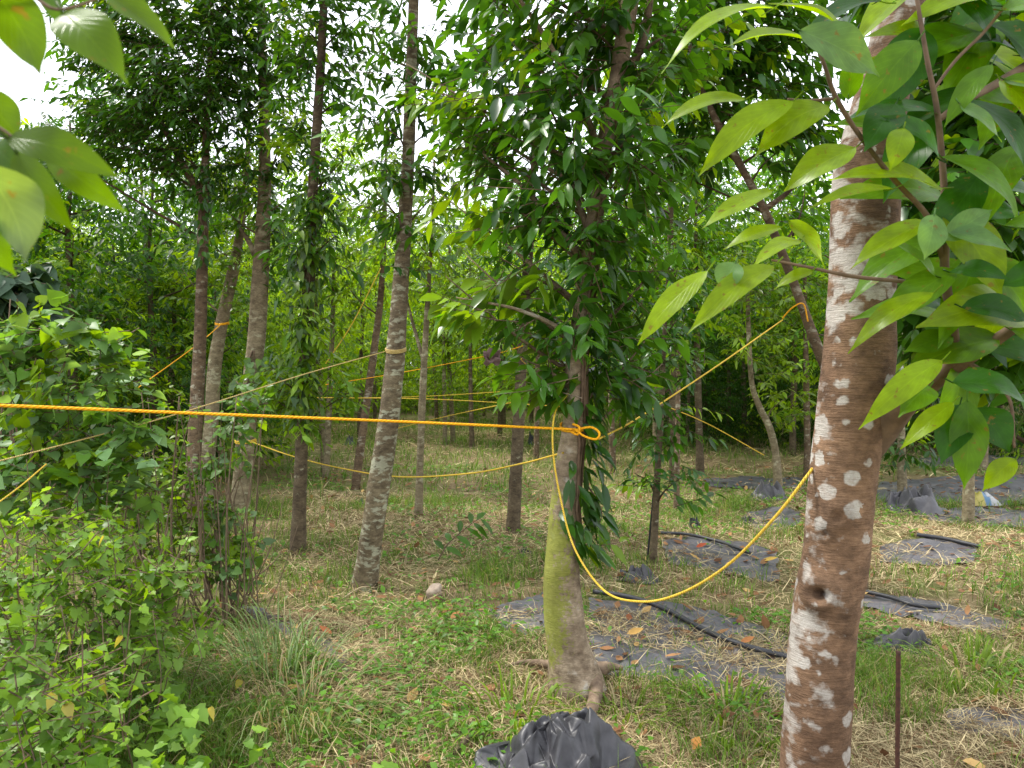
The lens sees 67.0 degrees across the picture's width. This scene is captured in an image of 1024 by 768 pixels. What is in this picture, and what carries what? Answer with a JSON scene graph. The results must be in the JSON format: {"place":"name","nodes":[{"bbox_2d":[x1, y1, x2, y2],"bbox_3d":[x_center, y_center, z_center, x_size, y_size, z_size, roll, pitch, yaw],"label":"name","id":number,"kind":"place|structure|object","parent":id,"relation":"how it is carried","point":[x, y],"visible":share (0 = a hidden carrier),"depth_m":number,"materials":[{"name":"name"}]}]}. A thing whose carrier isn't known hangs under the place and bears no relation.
{"place":"outdoors","nodes":[
{"label":"outdoors","id":0,"kind":"place"},
{"bbox_2d":[0,0,175,275],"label":"overhanging branch","id":1,"kind":"object","parent":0,"point":[30,197],"visible":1,"depth_m":0.61,"materials":[{"name":"green plant"}]},
{"bbox_2d":[0,0,1017,363],"label":"sky","id":2,"kind":"structure","parent":0,"point":[16,76],"materials":[{"name":"white"}]},
{"bbox_2d":[0,372,1023,767],"bbox_3d":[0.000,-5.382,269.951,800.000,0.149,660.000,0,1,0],"label":"ground","id":3,"kind":"structure","parent":0,"point":[956,596],"depth_m":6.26,"materials":[{"name":"green plant"}]},
{"bbox_2d":[0,260,75,600],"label":"leaf vine","id":4,"kind":"object","parent":3,"relation":"on","point":[25,286],"visible":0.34,"depth_m":5.15,"materials":[{"name":"plant"}]},
{"bbox_2d":[0,588,160,767],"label":"leafy bush","id":5,"kind":"object","parent":3,"relation":"on","point":[19,658],"visible":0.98,"depth_m":2.34,"materials":[{"name":"green plant"}]},
{"bbox_2d":[0,289,170,645],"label":"vine shrub","id":6,"kind":"object","parent":3,"relation":"on","point":[31,380],"visible":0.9,"depth_m":3.85,"materials":[{"name":"green plant"}]},
{"bbox_2d":[0,483,187,767],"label":"leafy bush","id":7,"kind":"object","parent":3,"relation":"on","point":[38,586],"visible":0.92,"depth_m":3.11,"materials":[{"name":"green plant"}]},
{"bbox_2d":[0,200,190,488],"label":"bush","id":8,"kind":"object","parent":3,"relation":"on","point":[63,269],"visible":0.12,"depth_m":9.92,"materials":[{"name":"green plant"}]},
{"bbox_2d":[1,527,225,763],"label":"leafy bush","id":9,"kind":"object","parent":3,"relation":"on","point":[155,590],"visible":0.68,"depth_m":3.16,"materials":[{"name":"green plant"}]},
{"bbox_2d":[0,119,237,463],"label":"tree","id":10,"kind":"object","parent":3,"relation":"on","point":[44,249],"visible":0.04,"depth_m":12.35,"materials":[{"name":"green plant"}]},
{"bbox_2d":[0,71,250,489],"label":"tree","id":11,"kind":"object","parent":3,"relation":"on","point":[72,253],"visible":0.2,"depth_m":10.16,"materials":[{"name":"green plant"}]},
{"bbox_2d":[39,60,229,446],"bbox_3d":[-6.428,-2.129,13.749,3.431,7.004,3.260,0,1,-6],"label":"plantation tree","id":12,"kind":"object","parent":3,"relation":"on","point":[150,137],"visible":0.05,"depth_m":13.36,"materials":[{"name":"green plant"}]},
{"bbox_2d":[0,143,296,483],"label":"tree","id":13,"kind":"object","parent":3,"relation":"on","point":[146,270],"visible":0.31,"depth_m":10.62,"materials":[{"name":"green plant"}]},
{"bbox_2d":[18,220,285,463],"bbox_3d":[-6.868,-0.611,13.308,5.642,4.733,5.645,-1,2,-23],"label":"bush","id":14,"kind":"object","parent":3,"relation":"on","point":[119,291],"visible":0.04,"depth_m":12.87,"materials":[{"name":"green plant"}]},
{"bbox_2d":[27,0,280,523],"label":"forked tree","id":15,"kind":"object","parent":3,"relation":"on","point":[136,112],"visible":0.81,"depth_m":7.54,"materials":[{"name":"green plant"}]},
{"bbox_2d":[175,161,231,277],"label":"climbing vine","id":16,"kind":"object","parent":15,"relation":"attached to","point":[202,207],"visible":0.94,"depth_m":7.58,"materials":[{"name":"green plant"}]},
{"bbox_2d":[79,382,239,627],"bbox_3d":[-2.275,0.771,4.924,1.095,1.570,1.122,0,1,0],"label":"twiggy shrub","id":17,"kind":"object","parent":3,"relation":"on","point":[174,490],"visible":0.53,"depth_m":4.77,"materials":[{"name":"green plant"}]},
{"bbox_2d":[120,244,223,467],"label":"slim tree","id":18,"kind":"object","parent":3,"relation":"on","point":[172,290],"visible":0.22,"depth_m":11.43,"materials":[{"name":"green plant"}]},
{"bbox_2d":[78,260,353,482],"bbox_3d":[-4.322,-0.055,11.573,4.040,3.509,4.042,0,2,15],"label":"plantation tree","id":19,"kind":"object","parent":3,"relation":"on","point":[189,332],"visible":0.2,"depth_m":11.02,"materials":[{"name":"green plant"}]},
{"bbox_2d":[149,379,297,629],"bbox_3d":[-1.885,0.757,4.974,0.894,1.581,1.085,-1,2,-20],"label":"twiggy shrub","id":20,"kind":"object","parent":3,"relation":"on","point":[244,557],"visible":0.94,"depth_m":4.81,"materials":[{"name":"green plant"}]},
{"bbox_2d":[163,148,292,439],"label":"plantation tree","id":21,"kind":"object","parent":3,"relation":"on","point":[239,276],"visible":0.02,"depth_m":15.38,"materials":[{"name":"green plant"}]},
{"bbox_2d":[157,101,299,502],"bbox_3d":[-3.340,-0.889,8.919,1.715,4.781,1.314,1,2,24],"label":"sloping tree","id":22,"kind":"object","parent":3,"relation":"on","point":[232,265],"visible":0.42,"depth_m":8.75,"materials":[{"name":"green plant"}]},
{"bbox_2d":[119,592,352,691],"bbox_3d":[-1.375,1.296,3.934,1.138,0.330,1.197,1,2,36],"label":"grass clump","id":23,"kind":"object","parent":3,"relation":"on","point":[264,635],"visible":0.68,"depth_m":3.97,"materials":[{"name":"plant"}]},
{"bbox_2d":[156,182,345,397],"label":"plantation tree","id":24,"kind":"object","parent":3,"relation":"on","point":[248,257],"visible":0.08,"depth_m":13.51,"materials":[{"name":"green plant"}]},
{"bbox_2d":[177,0,326,518],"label":"pale tree","id":25,"kind":"object","parent":3,"relation":"on","point":[262,200],"visible":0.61,"depth_m":7.93,"materials":[{"name":"green plant"}]},
{"bbox_2d":[217,350,287,419],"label":"climbing vine","id":26,"kind":"object","parent":25,"relation":"attached to","point":[248,364],"visible":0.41,"depth_m":7.87,"materials":[{"name":"green plant"}]},
{"bbox_2d":[234,438,563,477],"bbox_3d":[-1.107,0.508,6.030,0.559,0.486,5.340,-1,2,-36],"label":"rope","id":27,"kind":"object","parent":25,"relation":"attached to","point":[255,441],"visible":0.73,"depth_m":5.83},
{"bbox_2d":[126,619,419,761],"bbox_3d":[-1.069,1.347,3.518,1.342,0.288,1.371,-1,2,-43],"label":"grass clump","id":28,"kind":"object","parent":3,"relation":"on","point":[268,701],"visible":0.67,"depth_m":3.69,"materials":[{"name":"plant"}]},
{"bbox_2d":[223,617,386,675],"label":"grass clump","id":29,"kind":"object","parent":3,"relation":"on","point":[298,663],"visible":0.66,"depth_m":4.01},
{"bbox_2d":[234,0,392,555],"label":"vine wrapped tree","id":30,"kind":"object","parent":3,"relation":"on","point":[313,177],"visible":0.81,"depth_m":6.52,"materials":[{"name":"green plant"}]},
{"bbox_2d":[264,193,348,433],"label":"climbing vine","id":31,"kind":"object","parent":30,"relation":"attached to","point":[305,399],"visible":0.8,"depth_m":6.42,"materials":[{"name":"green plant"}]},
{"bbox_2d":[213,117,414,474],"bbox_3d":[-2.917,-1.135,11.245,2.928,5.171,2.979,-1,2,-35],"label":"plantation tree","id":32,"kind":"object","parent":3,"relation":"on","point":[354,356],"visible":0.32,"depth_m":10.99,"materials":[{"name":"green plant"}]},
{"bbox_2d":[235,204,392,424],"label":"plantation tree","id":33,"kind":"object","parent":3,"relation":"on","point":[342,349],"visible":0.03,"depth_m":19.75,"materials":[{"name":"green plant"}]},
{"bbox_2d":[215,648,430,747],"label":"grass clump","id":34,"kind":"object","parent":3,"relation":"on","point":[270,723],"visible":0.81,"depth_m":3.42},
{"bbox_2d":[296,227,370,480],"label":"slim tree","id":35,"kind":"object","parent":3,"relation":"on","point":[327,450],"visible":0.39,"depth_m":10.80,"materials":[{"name":"green plant"}]},
{"bbox_2d":[274,234,441,437],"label":"plantation tree","id":36,"kind":"object","parent":3,"relation":"on","point":[360,354],"visible":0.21,"depth_m":16.93,"materials":[{"name":"green plant"}]},
{"bbox_2d":[320,123,426,489],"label":"slim tree","id":37,"kind":"object","parent":3,"relation":"on","point":[362,433],"visible":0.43,"depth_m":10.12,"materials":[{"name":"green plant"}]},
{"bbox_2d":[326,219,432,418],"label":"plantation tree","id":38,"kind":"object","parent":3,"relation":"on","point":[375,390],"visible":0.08,"depth_m":21.39,"materials":[{"name":"green plant"}]},
{"bbox_2d":[311,0,481,593],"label":"lichen tree","id":39,"kind":"object","parent":3,"relation":"on","point":[367,563],"visible":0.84,"depth_m":5.43,"materials":[{"name":"green plant"}]},
{"bbox_2d":[0,347,405,460],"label":"rope","id":40,"kind":"object","parent":39,"relation":"attached to","point":[395,351],"visible":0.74,"depth_m":4.55,"materials":[{"name":"fabric"}]},
{"bbox_2d":[368,160,480,518],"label":"slim tree","id":41,"kind":"object","parent":3,"relation":"on","point":[423,353],"visible":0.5,"depth_m":7.81,"materials":[{"name":"green plant"}]},
{"bbox_2d":[373,251,493,420],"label":"plantation tree","id":42,"kind":"object","parent":3,"relation":"on","point":[435,385],"visible":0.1,"depth_m":21.87,"materials":[{"name":"green plant"}]},
{"bbox_2d":[366,202,511,443],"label":"plantation tree","id":43,"kind":"object","parent":3,"relation":"on","point":[449,382],"visible":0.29,"depth_m":15.67,"materials":[{"name":"green plant"}]},
{"bbox_2d":[410,250,468,444],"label":"slim tree","id":44,"kind":"object","parent":3,"relation":"on","point":[444,430],"visible":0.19,"depth_m":15.51,"materials":[{"name":"green plant"}]},
{"bbox_2d":[402,345,488,416],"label":"understory bush","id":45,"kind":"object","parent":3,"relation":"on","point":[431,403],"visible":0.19,"depth_m":23.85,"materials":[{"name":"green plant"}]},
{"bbox_2d":[433,512,492,559],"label":"seedling","id":46,"kind":"object","parent":3,"relation":"on","point":[464,540],"visible":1,"depth_m":5.99,"materials":[{"name":"green plant"}]},
{"bbox_2d":[412,243,522,447],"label":"slim tree","id":47,"kind":"object","parent":3,"relation":"on","point":[471,413],"visible":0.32,"depth_m":14.73,"materials":[{"name":"green plant"}]},
{"bbox_2d":[426,358,513,421],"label":"understory bush","id":48,"kind":"object","parent":3,"relation":"on","point":[467,402],"visible":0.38,"depth_m":21.76,"materials":[{"name":"green plant"}]},
{"bbox_2d":[425,169,559,424],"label":"plantation tree","id":49,"kind":"object","parent":3,"relation":"on","point":[466,354],"visible":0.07,"depth_m":19.58,"materials":[{"name":"green plant"}]},
{"bbox_2d":[419,214,573,435],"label":"plantation tree","id":50,"kind":"object","parent":3,"relation":"on","point":[500,414],"visible":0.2,"depth_m":16.65,"materials":[{"name":"green plant"}]},
{"bbox_2d":[0,460,1023,767],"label":"ground cover","id":51,"kind":"object","parent":3,"relation":"on","point":[172,710],"visible":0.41,"depth_m":3.56,"materials":[{"name":"green plant"}]},
{"bbox_2d":[0,462,1023,767],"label":"leaf litter","id":52,"kind":"object","parent":3,"relation":"on","point":[618,730],"visible":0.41,"depth_m":5.17,"materials":[{"name":"plant"}]},
{"bbox_2d":[414,661,609,749],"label":"grass clump","id":53,"kind":"object","parent":3,"relation":"on","point":[493,700],"visible":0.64,"depth_m":3.52,"materials":[{"name":"plant"}]},
{"bbox_2d":[4,418,1023,767],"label":"straw","id":54,"kind":"object","parent":3,"relation":"on","point":[914,738],"visible":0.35,"depth_m":4.33,"materials":[{"name":"plant"}]},
{"bbox_2d":[473,707,645,767],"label":"plastic sheet","id":55,"kind":"object","parent":54,"relation":"on","point":[585,737],"visible":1,"depth_m":2.95,"materials":[{"name":"plastic"}]},
{"bbox_2d":[878,484,946,518],"bbox_3d":[4.354,1.242,8.402,0.698,0.310,0.666,1,2,29],"label":"crumpled mat","id":56,"kind":"object","parent":54,"relation":"on","point":[922,499],"visible":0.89,"depth_m":8.31,"materials":[{"name":"fabric"}]},
{"bbox_2d":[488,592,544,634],"bbox_3d":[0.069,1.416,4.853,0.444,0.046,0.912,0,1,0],"label":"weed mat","id":57,"kind":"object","parent":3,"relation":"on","point":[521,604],"visible":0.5,"depth_m":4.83,"materials":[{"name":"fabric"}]},
{"bbox_2d":[466,81,578,534],"bbox_3d":[0.157,-0.819,7.341,1.189,4.693,1.182,0,1,0],"label":"grey tree","id":58,"kind":"object","parent":3,"relation":"on","point":[513,521],"visible":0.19,"depth_m":7.24,"materials":[{"name":"green plant"}]},
{"bbox_2d":[502,245,571,462],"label":"slim tree","id":59,"kind":"object","parent":3,"relation":"on","point":[536,444],"visible":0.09,"depth_m":12.84,"materials":[{"name":"green plant"}]},
{"bbox_2d":[393,0,765,713],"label":"mossy tree","id":60,"kind":"object","parent":3,"relation":"on","point":[571,662],"visible":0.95,"depth_m":3.70,"materials":[{"name":"green plant"}]},
{"bbox_2d":[0,404,600,439],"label":"rope","id":61,"kind":"object","parent":60,"relation":"attached to","point":[577,431],"visible":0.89,"depth_m":3.22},
{"bbox_2d":[558,233,633,578],"bbox_3d":[0.417,0.066,3.707,0.331,1.730,0.458,0,2,15],"label":"climbing vine","id":62,"kind":"object","parent":60,"relation":"attached to","point":[584,496],"visible":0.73,"depth_m":3.69,"materials":[{"name":"green plant"}]},
{"bbox_2d":[584,487,619,551],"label":"drooping shoot","id":63,"kind":"object","parent":62,"relation":"attached to","point":[609,520],"visible":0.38,"depth_m":3.84,"materials":[{"name":"green plant"}]},
{"bbox_2d":[594,370,662,428],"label":"drooping shoot","id":64,"kind":"object","parent":60,"relation":"attached to","point":[646,400],"visible":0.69,"depth_m":3.82,"materials":[{"name":"green plant"}]},
{"bbox_2d":[552,393,812,602],"bbox_3d":[0.519,0.443,2.892,0.330,0.766,1.534,-1,2,-31],"label":"rope","id":65,"kind":"object","parent":60,"relation":"hanging from","point":[767,525],"visible":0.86,"depth_m":2.58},
{"bbox_2d":[596,247,650,473],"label":"slim tree","id":66,"kind":"object","parent":3,"relation":"on","point":[612,450],"visible":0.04,"depth_m":11.38,"materials":[{"name":"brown plant"}]},
{"bbox_2d":[557,679,691,736],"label":"grass clump","id":67,"kind":"object","parent":3,"relation":"on","point":[621,702],"visible":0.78,"depth_m":3.50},
{"bbox_2d":[614,564,660,583],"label":"crumpled mat","id":68,"kind":"object","parent":3,"relation":"on","point":[642,570],"visible":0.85,"depth_m":5.66,"materials":[{"name":"fabric"}]},
{"bbox_2d":[516,0,795,482],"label":"plantation tree","id":69,"kind":"object","parent":3,"relation":"on","point":[671,211],"visible":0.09,"depth_m":10.39,"materials":[{"name":"green plant"}]},
{"bbox_2d":[571,122,752,367],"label":"plantation tree","id":70,"kind":"object","parent":3,"relation":"on","point":[732,253],"visible":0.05,"depth_m":14.76,"materials":[{"name":"green plant"}]},
{"bbox_2d":[563,33,768,455],"bbox_3d":[2.275,-2.188,12.572,3.697,7.133,3.513,0,2,14],"label":"plantation tree","id":71,"kind":"object","parent":3,"relation":"on","point":[683,266],"visible":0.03,"depth_m":12.33,"materials":[{"name":"green plant"}]},
{"bbox_2d":[601,248,733,566],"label":"sapling","id":72,"kind":"object","parent":3,"relation":"on","point":[683,381],"visible":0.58,"depth_m":6.15,"materials":[{"name":"green plant"}]},
{"bbox_2d":[639,278,725,512],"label":"slim tree","id":73,"kind":"object","parent":3,"relation":"on","point":[676,465],"visible":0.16,"depth_m":8.59,"materials":[{"name":"green plant"}]},
{"bbox_2d":[614,313,755,449],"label":"understory bush","id":74,"kind":"object","parent":3,"relation":"on","point":[687,422],"visible":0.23,"depth_m":14.76,"materials":[{"name":"green plant"}]},
{"bbox_2d":[586,597,788,699],"bbox_3d":[1.054,1.463,4.422,1.274,0.114,1.338,0,1,8],"label":"weed mat","id":75,"kind":"object","parent":3,"relation":"on","point":[619,650],"visible":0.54,"depth_m":4.28,"materials":[{"name":"fabric"}]},
{"bbox_2d":[592,589,786,658],"bbox_3d":[1.025,1.432,4.703,0.127,0.092,1.413,-1,2,-39],"label":"irrigation hose","id":76,"kind":"object","parent":75,"relation":"on","point":[699,627],"visible":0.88,"depth_m":4.57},
{"bbox_2d":[642,183,756,473],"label":"slim tree","id":77,"kind":"object","parent":3,"relation":"on","point":[699,464],"visible":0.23,"depth_m":11.34,"materials":[{"name":"green plant"}]},
{"bbox_2d":[640,159,776,432],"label":"plantation tree","id":78,"kind":"object","parent":3,"relation":"on","point":[724,368],"visible":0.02,"depth_m":17.15,"materials":[{"name":"green plant"}]},
{"bbox_2d":[635,667,783,758],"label":"grass clump","id":79,"kind":"object","parent":3,"relation":"on","point":[737,696],"visible":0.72,"depth_m":3.57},
{"bbox_2d":[662,536,779,581],"bbox_3d":[1.721,1.438,6.531,1.009,0.062,1.253,0,2,17],"label":"weed mat","id":80,"kind":"object","parent":3,"relation":"on","point":[740,560],"visible":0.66,"depth_m":6.45,"materials":[{"name":"fabric"}]},
{"bbox_2d":[665,284,800,446],"bbox_3d":[4.476,-0.409,16.120,3.340,3.644,3.370,0,2,10],"label":"understory bush","id":81,"kind":"object","parent":3,"relation":"on","point":[729,391],"visible":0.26,"depth_m":15.43,"materials":[{"name":"green plant"}]},
{"bbox_2d":[621,0,868,589],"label":"bent tree","id":82,"kind":"object","parent":3,"relation":"on","point":[765,58],"visible":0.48,"depth_m":5.58,"materials":[{"name":"green plant"}]},
{"bbox_2d":[683,283,822,437],"bbox_3d":[5.391,-0.531,16.860,3.562,3.887,3.595,1,2,32],"label":"understory bush","id":83,"kind":"object","parent":3,"relation":"on","point":[757,421],"visible":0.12,"depth_m":16.54,"materials":[{"name":"green plant"}]},
{"bbox_2d":[703,476,804,488],"bbox_3d":[3.234,1.305,10.442,1.342,0.115,1.448,1,2,21],"label":"weed mat","id":84,"kind":"object","parent":3,"relation":"on","point":[734,481],"visible":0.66,"depth_m":10.47,"materials":[{"name":"fabric"}]},
{"bbox_2d":[701,219,806,444],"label":"slim tree","id":85,"kind":"object","parent":3,"relation":"on","point":[743,415],"visible":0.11,"depth_m":15.35,"materials":[{"name":"green plant"}]},
{"bbox_2d":[705,245,816,486],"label":"slim tree","id":86,"kind":"object","parent":3,"relation":"on","point":[746,302],"visible":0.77,"depth_m":9.43,"materials":[{"name":"green plant"}]},
{"bbox_2d":[692,139,840,455],"bbox_3d":[4.716,-1.558,13.451,3.447,5.851,2.717,1,2,26],"label":"plantation tree","id":87,"kind":"object","parent":3,"relation":"on","point":[792,433],"visible":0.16,"depth_m":13.34,"materials":[{"name":"green plant"}]},
{"bbox_2d":[706,137,829,423],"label":"plantation tree","id":88,"kind":"object","parent":3,"relation":"on","point":[783,213],"visible":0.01,"depth_m":17.03,"materials":[{"name":"green plant"}]},
{"bbox_2d":[748,479,794,501],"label":"crumpled mat","id":89,"kind":"object","parent":3,"relation":"on","point":[776,490],"visible":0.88,"depth_m":8.89,"materials":[{"name":"fabric"}]},
{"bbox_2d":[723,308,820,448],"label":"understory bush","id":90,"kind":"object","parent":3,"relation":"on","point":[800,387],"visible":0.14,"depth_m":14.75,"materials":[{"name":"green plant"}]},
{"bbox_2d":[743,507,801,528],"bbox_3d":[2.698,1.383,8.052,0.585,0.096,0.868,1,2,19],"label":"weed mat","id":91,"kind":"object","parent":3,"relation":"on","point":[787,512],"visible":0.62,"depth_m":8.10,"materials":[{"name":"fabric"}]},
{"bbox_2d":[751,245,828,476],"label":"slim tree","id":92,"kind":"object","parent":3,"relation":"on","point":[806,407],"visible":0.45,"depth_m":10.94,"materials":[{"name":"green plant"}]},
{"bbox_2d":[716,174,940,431],"bbox_3d":[4.915,-0.996,11.433,3.452,4.841,3.467,0,2,-15],"label":"plantation tree","id":93,"kind":"object","parent":3,"relation":"on","point":[814,366],"visible":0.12,"depth_m":11.30,"materials":[{"name":"green plant"}]},
{"bbox_2d":[638,0,1023,767],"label":"spotted tree","id":94,"kind":"object","parent":3,"relation":"on","point":[870,400],"visible":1,"depth_m":1.78,"materials":[{"name":"green plant"}]},
{"bbox_2d":[857,627,938,659],"bbox_3d":[2.264,1.474,4.514,0.397,0.138,0.382,-1,2,-40],"label":"folded mat","id":95,"kind":"object","parent":3,"relation":"on","point":[900,633],"visible":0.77,"depth_m":4.45,"materials":[{"name":"fabric"}]},
{"bbox_2d":[895,650,900,767],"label":"rusty rod","id":96,"kind":"object","parent":3,"relation":"on","point":[897,708],"visible":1,"depth_m":2.62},
{"bbox_2d":[880,333,939,491],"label":"slim tree","id":97,"kind":"object","parent":3,"relation":"on","point":[899,458],"visible":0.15,"depth_m":9.05,"materials":[{"name":"green plant"}]},
{"bbox_2d":[797,0,1023,443],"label":"shaded tree","id":98,"kind":"object","parent":3,"relation":"on","point":[961,134],"visible":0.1,"depth_m":3.71,"materials":[{"name":"green plant"}]},
{"bbox_2d":[880,538,976,565],"bbox_3d":[3.495,1.406,6.526,0.731,0.073,0.983,1,2,31],"label":"weed mat","id":99,"kind":"object","parent":3,"relation":"on","point":[950,547],"visible":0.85,"depth_m":6.50,"materials":[{"name":"fabric"}]},
{"bbox_2d":[863,595,1008,639],"bbox_3d":[2.760,1.486,5.067,0.513,0.049,0.982,-1,2,-40],"label":"weed mat","id":100,"kind":"object","parent":3,"relation":"on","point":[887,604],"visible":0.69,"depth_m":5.04,"materials":[{"name":"fabric"}]},
{"bbox_2d":[877,474,1023,504],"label":"weed mat","id":101,"kind":"object","parent":3,"relation":"on","point":[1017,484],"visible":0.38,"depth_m":9.77,"materials":[{"name":"fabric"}]},
{"bbox_2d":[897,256,1007,527],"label":"slim tree","id":102,"kind":"object","parent":3,"relation":"on","point":[968,501],"visible":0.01,"depth_m":7.76,"materials":[{"name":"brown plant"}]},
{"bbox_2d":[882,634,1023,699],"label":"grass clump","id":103,"kind":"object","parent":3,"relation":"on","point":[986,652],"visible":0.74,"depth_m":4.11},
{"bbox_2d":[929,507,1023,526],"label":"weed mat","id":104,"kind":"object","parent":3,"relation":"on","point":[997,510],"visible":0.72,"depth_m":8.11,"materials":[{"name":"fabric"}]},
{"bbox_2d":[945,707,1023,737],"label":"weed mat","id":105,"kind":"object","parent":3,"relation":"on","point":[990,718],"visible":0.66,"depth_m":3.50,"materials":[{"name":"fabric"}]},
{"bbox_2d":[988,365,1023,458],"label":"understory bush","id":106,"kind":"object","parent":3,"relation":"on","point":[1018,418],"visible":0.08,"depth_m":12.75,"materials":[{"name":"green plant"}]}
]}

